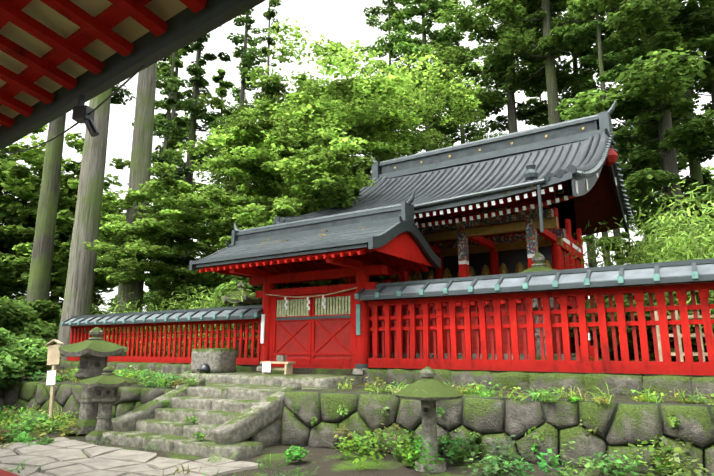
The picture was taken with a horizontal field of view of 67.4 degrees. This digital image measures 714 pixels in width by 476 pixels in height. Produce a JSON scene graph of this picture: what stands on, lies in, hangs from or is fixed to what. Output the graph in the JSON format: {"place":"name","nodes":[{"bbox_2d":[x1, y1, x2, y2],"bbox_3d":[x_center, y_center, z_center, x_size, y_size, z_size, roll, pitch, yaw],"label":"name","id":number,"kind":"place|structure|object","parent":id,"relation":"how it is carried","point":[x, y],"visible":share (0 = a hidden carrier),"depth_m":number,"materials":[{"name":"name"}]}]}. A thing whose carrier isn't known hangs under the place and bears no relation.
{"place":"outdoors","nodes":[
{"label":"outdoors","id":0,"kind":"place"},
{"bbox_2d":[0,0,265,475],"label":"roof eave","id":1,"kind":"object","parent":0,"point":[59,58],"depth_m":4.08,"materials":[{"name":"red paint"}]},
{"bbox_2d":[0,415,666,475],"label":"ground","id":2,"kind":"structure","parent":0,"point":[329,462],"depth_m":8.99,"materials":[{"name":"soil"}]},
{"bbox_2d":[45,339,63,421],"bbox_3d":[-7.855,3.659,13.728,0.442,2.093,0.150,-2,-12,9],"label":"sign post","id":3,"kind":"object","parent":2,"relation":"on","point":[53,357],"visible":0.94,"depth_m":13.77,"materials":[{"name":"brown wood"}]},
{"bbox_2d":[0,381,175,424],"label":"wall","id":4,"kind":"structure","parent":2,"relation":"on","point":[25,395],"depth_m":14.68,"materials":[{"name":"stone"}]},
{"bbox_2d":[58,327,128,433],"bbox_3d":[-6.164,3.260,12.455,1.499,2.357,1.534,-8,-14,33],"label":"lantern","id":5,"kind":"object","parent":2,"relation":"on","point":[94,351],"visible":0.88,"depth_m":12.20,"materials":[{"name":"stone"}]},
{"bbox_2d":[78,365,135,440],"bbox_3d":[-5.480,3.573,11.689,1.156,1.542,1.071,-8,-14,33],"label":"lantern","id":6,"kind":"object","parent":2,"relation":"on","point":[107,383],"visible":0.98,"depth_m":11.52,"materials":[{"name":"stone"}]},
{"bbox_2d":[0,437,262,475],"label":"path paving stones","id":7,"kind":"object","parent":2,"relation":"on","point":[61,456],"depth_m":8.95,"materials":[{"name":"grey stone"}]},
{"bbox_2d":[102,372,361,460],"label":"stone stairs","id":8,"kind":"structure","parent":2,"relation":"on","point":[236,412],"depth_m":11.10,"materials":[{"name":"grey stone"}]},
{"bbox_2d":[191,348,235,372],"bbox_3d":[-4.189,3.533,15.441,1.090,0.705,0.969,-8,-14,33],"label":"stone basin","id":9,"kind":"object","parent":8,"relation":"on","point":[213,360],"visible":1,"depth_m":15.19,"materials":[{"name":"grey stone"}]},
{"bbox_2d":[260,355,294,374],"bbox_3d":[-2.184,3.469,14.674,1.000,0.500,0.320,-8,-14,33],"label":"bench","id":10,"kind":"object","parent":8,"relation":"on","point":[267,368],"visible":0.98,"depth_m":14.57,"materials":[{"name":"brown wood"}]},
{"bbox_2d":[0,352,713,475],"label":"weeds","id":11,"kind":"object","parent":2,"relation":"on","point":[27,419],"visible":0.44,"depth_m":9.14,"materials":[{"name":"green plant"}]},
{"bbox_2d":[394,366,462,472],"bbox_3d":[1.185,2.943,8.799,1.139,1.620,1.111,-8,-14,33],"label":"lantern","id":12,"kind":"object","parent":2,"relation":"on","point":[428,390],"visible":0.98,"depth_m":8.63,"materials":[{"name":"stone"}]},
{"bbox_2d":[280,390,713,475],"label":"wall","id":13,"kind":"structure","parent":2,"relation":"on","point":[620,425],"depth_m":9.23,"materials":[{"name":"stone"}]},
{"bbox_2d":[0,290,713,361],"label":"bushes","id":14,"kind":"object","parent":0,"point":[18,318],"depth_m":21.08,"materials":[{"name":"green plant"}]},
{"bbox_2d":[0,0,713,313],"label":"sky","id":15,"kind":"structure","parent":0,"point":[343,21],"materials":[{"name":"white"}]},
{"bbox_2d":[18,373,713,404],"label":"terrace","id":16,"kind":"structure","parent":0,"point":[361,389],"depth_m":11.00,"materials":[{"name":"plant"}]},
{"bbox_2d":[0,327,61,388],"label":"bushes","id":17,"kind":"object","parent":16,"relation":"on","point":[18,356],"visible":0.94,"depth_m":16.52,"materials":[{"name":"green plant"}]},
{"bbox_2d":[362,368,713,398],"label":"wall","id":18,"kind":"structure","parent":16,"relation":"on","point":[665,384],"depth_m":11.06,"materials":[{"name":"stone"}]},
{"bbox_2d":[355,258,713,375],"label":"fence","id":19,"kind":"object","parent":18,"relation":"on","point":[660,279],"visible":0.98,"depth_m":11.53,"materials":[{"name":"red paint"}]},
{"bbox_2d":[51,361,707,395],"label":"terrace ground","id":20,"kind":"structure","parent":0,"point":[249,368],"depth_m":14.23,"materials":[{"name":"grey stone"}]},
{"bbox_2d":[0,150,117,300],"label":"tree","id":21,"kind":"object","parent":20,"relation":"on","point":[8,292],"visible":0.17,"depth_m":37.69,"materials":[{"name":"green plant"}]},
{"bbox_2d":[0,124,150,312],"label":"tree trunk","id":22,"kind":"object","parent":20,"relation":"on","point":[15,268],"visible":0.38,"depth_m":34.85,"materials":[{"name":"green plant"}]},
{"bbox_2d":[26,83,135,322],"bbox_3d":[-15.066,-12.310,29.208,8.395,40.305,7.632,-8,-14,33],"label":"tree trunk","id":23,"kind":"object","parent":20,"relation":"on","point":[38,288],"visible":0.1,"depth_m":26.39,"materials":[{"name":"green plant"}]},
{"bbox_2d":[57,88,111,360],"bbox_3d":[-11.319,-14.086,25.515,6.359,42.310,9.155,-33,-34,69],"label":"tree trunk","id":24,"kind":"object","parent":20,"relation":"on","point":[79,291],"visible":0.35,"depth_m":23.33,"materials":[{"name":"grey plant"}]},
{"bbox_2d":[116,62,156,312],"bbox_3d":[-10.915,-14.619,27.906,8.810,44.303,7.636,3,-12,-16],"label":"tree trunk","id":25,"kind":"object","parent":20,"relation":"on","point":[141,152],"visible":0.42,"depth_m":26.43,"materials":[{"name":"grey plant"}]},
{"bbox_2d":[45,360,244,378],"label":"wall","id":26,"kind":"structure","parent":20,"relation":"on","point":[168,368],"depth_m":18.52,"materials":[{"name":"stone"}]},
{"bbox_2d":[61,305,276,364],"bbox_3d":[-7.229,3.499,19.002,10.805,1.780,0.884,-8,-14,33],"label":"fence","id":27,"kind":"object","parent":26,"relation":"on","point":[235,315],"visible":0.88,"depth_m":18.27,"materials":[{"name":"red paint"}]},
{"bbox_2d":[143,46,203,294],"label":"tree","id":28,"kind":"object","parent":20,"relation":"on","point":[165,68],"visible":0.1,"depth_m":56.59,"materials":[{"name":"green plant"}]},
{"bbox_2d":[150,50,198,291],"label":"tree","id":29,"kind":"object","parent":20,"relation":"on","point":[162,104],"visible":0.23,"depth_m":46.26,"materials":[{"name":"green plant"}]},
{"bbox_2d":[90,283,262,357],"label":"bushes","id":30,"kind":"object","parent":20,"relation":"on","point":[203,305],"visible":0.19,"depth_m":21.03,"materials":[{"name":"green plant"}]},
{"bbox_2d":[116,20,237,261],"bbox_3d":[-12.580,-8.048,40.615,10.580,36.542,8.748,-8,-14,33],"label":"tree","id":31,"kind":"object","parent":20,"relation":"on","point":[191,105],"visible":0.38,"depth_m":40.00,"materials":[{"name":"green plant"}]},
{"bbox_2d":[82,161,274,309],"bbox_3d":[-7.802,0.991,25.875,9.540,10.084,10.889,-8,-14,33],"label":"maple tree","id":32,"kind":"object","parent":20,"relation":"on","point":[190,216],"visible":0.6,"depth_m":23.20,"materials":[{"name":"green plant"}]},
{"bbox_2d":[59,275,326,314],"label":"bushes","id":33,"kind":"object","parent":20,"relation":"on","point":[233,280],"depth_m":22.44,"materials":[{"name":"green plant"}]},
{"bbox_2d":[198,69,240,250],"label":"tree","id":34,"kind":"object","parent":20,"relation":"on","point":[224,85],"visible":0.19,"depth_m":64.50,"materials":[{"name":"green plant"}]},
{"bbox_2d":[209,7,262,219],"bbox_3d":[-8.173,-7.515,37.650,4.135,34.303,3.909,-8,-14,33],"label":"tree","id":35,"kind":"object","parent":20,"relation":"on","point":[248,58],"visible":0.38,"depth_m":38.11,"materials":[{"name":"green plant"}]},
{"bbox_2d":[221,280,261,357],"bbox_3d":[-4.107,2.945,18.845,1.340,2.919,1.519,-8,-14,33],"label":"stone lantern","id":36,"kind":"object","parent":20,"relation":"on","point":[245,295],"visible":0.35,"depth_m":18.61,"materials":[{"name":"stone"}]},
{"bbox_2d":[236,0,286,105],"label":"tree","id":37,"kind":"object","parent":20,"relation":"on","point":[269,14],"visible":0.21,"depth_m":54.15,"materials":[{"name":"green plant"}]},
{"bbox_2d":[205,107,394,306],"bbox_3d":[-1.990,0.323,22.316,10.058,9.953,9.262,-8,-14,33],"label":"maple tree","id":38,"kind":"object","parent":20,"relation":"on","point":[336,184],"visible":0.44,"depth_m":20.60,"materials":[{"name":"green plant"}]},
{"bbox_2d":[189,191,440,374],"bbox_3d":[-1.264,1.438,15.400,6.697,4.710,3.700,-8,-14,33],"label":"gate","id":39,"kind":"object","parent":20,"relation":"on","point":[328,326],"visible":0.96,"depth_m":14.93,"materials":[{"name":"red paint"}]},
{"bbox_2d":[262,186,545,243],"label":"roof rafters","id":40,"kind":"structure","parent":39,"relation":"on","point":[415,205],"depth_m":13.49,"materials":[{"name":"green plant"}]},
{"bbox_2d":[174,18,488,205],"bbox_3d":[-1.200,-3.046,34.125,20.218,21.307,19.679,-8,-14,33],"label":"maple tree","id":41,"kind":"object","parent":20,"relation":"on","point":[351,107],"visible":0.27,"depth_m":28.84,"materials":[{"name":"green plant"}]},
{"bbox_2d":[357,0,431,157],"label":"cedar tree","id":42,"kind":"object","parent":20,"relation":"on","point":[393,13],"visible":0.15,"depth_m":56.92,"materials":[{"name":"green plant"}]},
{"bbox_2d":[374,0,481,151],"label":"tree","id":43,"kind":"object","parent":20,"relation":"on","point":[399,40],"visible":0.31,"depth_m":47.30,"materials":[{"name":"green plant"}]},
{"bbox_2d":[272,100,634,360],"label":"shrine building","id":44,"kind":"structure","parent":20,"relation":"on","point":[466,230],"depth_m":17.84,"materials":[{"name":"red paint"}]},
{"bbox_2d":[420,0,506,143],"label":"cedar tree","id":45,"kind":"object","parent":20,"relation":"on","point":[457,38],"visible":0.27,"depth_m":50.00,"materials":[{"name":"green plant"}]},
{"bbox_2d":[432,0,596,132],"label":"tree","id":46,"kind":"object","parent":20,"relation":"on","point":[497,100],"visible":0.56,"depth_m":36.83,"materials":[{"name":"green plant"}]},
{"bbox_2d":[524,85,548,125],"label":"tree trunk","id":47,"kind":"object","parent":20,"relation":"on","point":[538,95],"visible":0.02,"depth_m":76.10,"materials":[{"name":"green plant"}]},
{"bbox_2d":[518,252,557,359],"bbox_3d":[4.570,1.786,13.228,1.492,2.920,1.440,-8,-14,33],"label":"stone lantern","id":48,"kind":"object","parent":20,"relation":"on","point":[538,259],"visible":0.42,"depth_m":13.07,"materials":[{"name":"stone"}]},
{"bbox_2d":[481,0,625,124],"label":"tree","id":49,"kind":"object","parent":20,"relation":"on","point":[526,35],"visible":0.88,"depth_m":33.91,"materials":[{"name":"green plant"}]},
{"bbox_2d":[523,0,620,267],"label":"cedar tree","id":50,"kind":"object","parent":20,"relation":"on","point":[568,82],"visible":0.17,"depth_m":37.90,"materials":[{"name":"green plant"}]},
{"bbox_2d":[579,327,594,359],"bbox_3d":[5.539,2.593,12.897,0.400,1.100,0.300,-8,-14,33],"label":"fire extinguisher","id":51,"kind":"object","parent":20,"relation":"on","point":[591,351],"visible":0.21,"depth_m":12.71,"materials":[{"name":"red paint"}]},
{"bbox_2d":[579,74,630,295],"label":"tree trunk","id":52,"kind":"object","parent":20,"relation":"on","point":[623,234],"visible":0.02,"depth_m":54.70,"materials":[{"name":"green plant"}]},
{"bbox_2d":[555,0,661,263],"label":"tree","id":53,"kind":"object","parent":20,"relation":"on","point":[608,60],"visible":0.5,"depth_m":29.37,"materials":[{"name":"green plant"}]},
{"bbox_2d":[559,0,713,263],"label":"conifer tree","id":54,"kind":"object","parent":20,"relation":"on","point":[661,86],"visible":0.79,"depth_m":22.81,"materials":[{"name":"green plant"}]},
{"bbox_2d":[561,179,713,344],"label":"bamboo culms","id":55,"kind":"object","parent":20,"relation":"on","point":[667,250],"visible":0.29,"depth_m":14.79,"materials":[{"name":"green plant"}]},
{"bbox_2d":[617,46,666,229],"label":"tree trunk","id":56,"kind":"object","parent":20,"relation":"on","point":[638,196],"depth_m":47.47,"materials":[{"name":"green plant"}]},
{"bbox_2d":[576,7,712,255],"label":"cedar tree","id":57,"kind":"object","parent":20,"relation":"on","point":[595,69],"visible":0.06,"depth_m":35.34,"materials":[{"name":"green plant"}]},
{"bbox_2d":[605,0,713,243],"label":"cedar tree","id":58,"kind":"object","parent":20,"relation":"on","point":[696,159],"visible":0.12,"depth_m":29.73,"materials":[{"name":"green plant"}]},
{"bbox_2d":[637,3,713,227],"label":"conifer tree","id":59,"kind":"object","parent":20,"relation":"on","point":[706,19],"visible":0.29,"depth_m":24.63,"materials":[{"name":"green plant"}]},
{"bbox_2d":[637,165,713,261],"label":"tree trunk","id":60,"kind":"object","parent":20,"relation":"on","point":[705,170],"depth_m":51.56,"materials":[{"name":"green plant"}]},
{"bbox_2d":[654,304,713,361],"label":"pale wood frame","id":61,"kind":"object","parent":20,"relation":"on","point":[679,334],"visible":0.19,"depth_m":13.20,"materials":[{"name":"beige wood"}]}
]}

